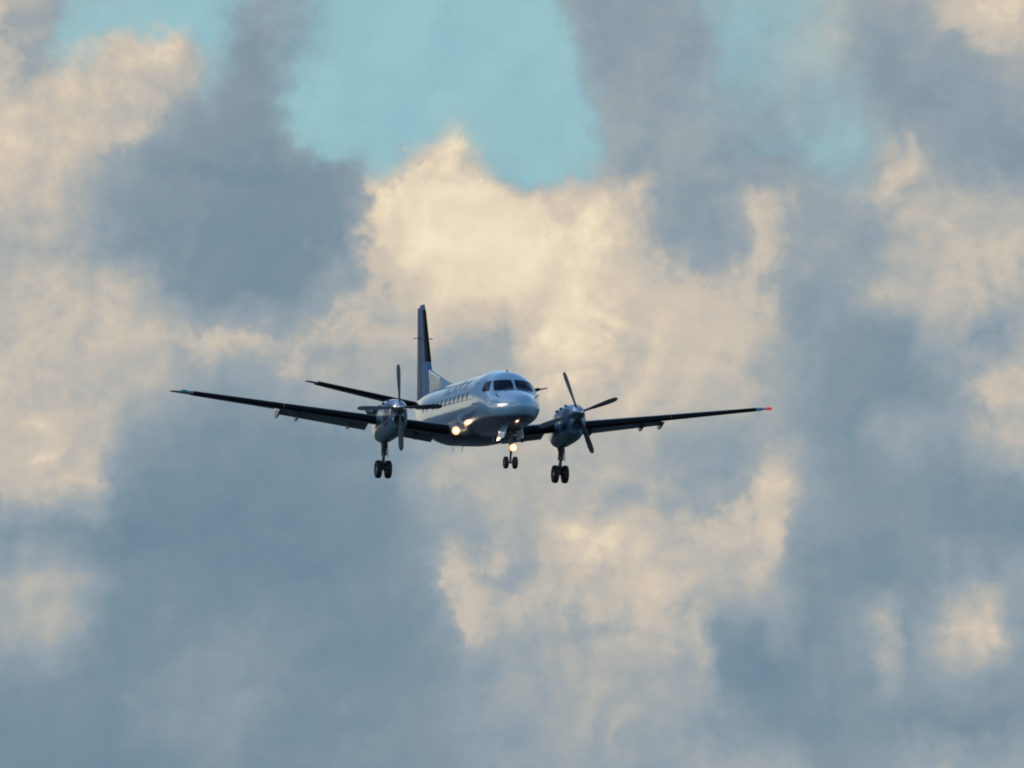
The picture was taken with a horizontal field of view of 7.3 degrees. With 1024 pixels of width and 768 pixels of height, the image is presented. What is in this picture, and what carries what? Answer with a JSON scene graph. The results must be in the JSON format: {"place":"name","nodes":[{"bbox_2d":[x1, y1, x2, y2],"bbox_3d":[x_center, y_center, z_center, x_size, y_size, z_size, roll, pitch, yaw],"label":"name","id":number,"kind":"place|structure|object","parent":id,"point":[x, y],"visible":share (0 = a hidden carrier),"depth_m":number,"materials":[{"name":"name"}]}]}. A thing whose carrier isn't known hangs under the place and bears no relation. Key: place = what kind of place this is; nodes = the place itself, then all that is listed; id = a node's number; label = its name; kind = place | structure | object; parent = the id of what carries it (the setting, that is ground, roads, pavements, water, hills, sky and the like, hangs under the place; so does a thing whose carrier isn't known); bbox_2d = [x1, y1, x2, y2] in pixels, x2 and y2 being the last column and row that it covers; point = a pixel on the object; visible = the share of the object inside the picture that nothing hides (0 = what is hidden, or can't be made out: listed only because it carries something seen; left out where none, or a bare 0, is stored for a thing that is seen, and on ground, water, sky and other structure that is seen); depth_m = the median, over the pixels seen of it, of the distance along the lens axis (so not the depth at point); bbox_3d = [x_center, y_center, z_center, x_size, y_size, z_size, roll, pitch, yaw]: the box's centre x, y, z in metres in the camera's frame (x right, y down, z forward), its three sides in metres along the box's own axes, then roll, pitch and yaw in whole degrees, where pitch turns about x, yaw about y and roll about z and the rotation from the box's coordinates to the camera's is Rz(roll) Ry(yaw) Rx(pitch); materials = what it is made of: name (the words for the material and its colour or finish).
{"place":"outdoors","nodes":[
{"label":"outdoors","id":0,"kind":"place"},
{"bbox_2d":[169,304,771,482],"bbox_3d":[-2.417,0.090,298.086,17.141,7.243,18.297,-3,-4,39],"label":"propeller airliner","id":1,"kind":"object","parent":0,"point":[495,407],"visible":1,"depth_m":295.12,"materials":[{"name":"paint"}]},
{"bbox_2d":[0,0,1023,767],"label":"sky","id":2,"kind":"structure","parent":0,"point":[811,212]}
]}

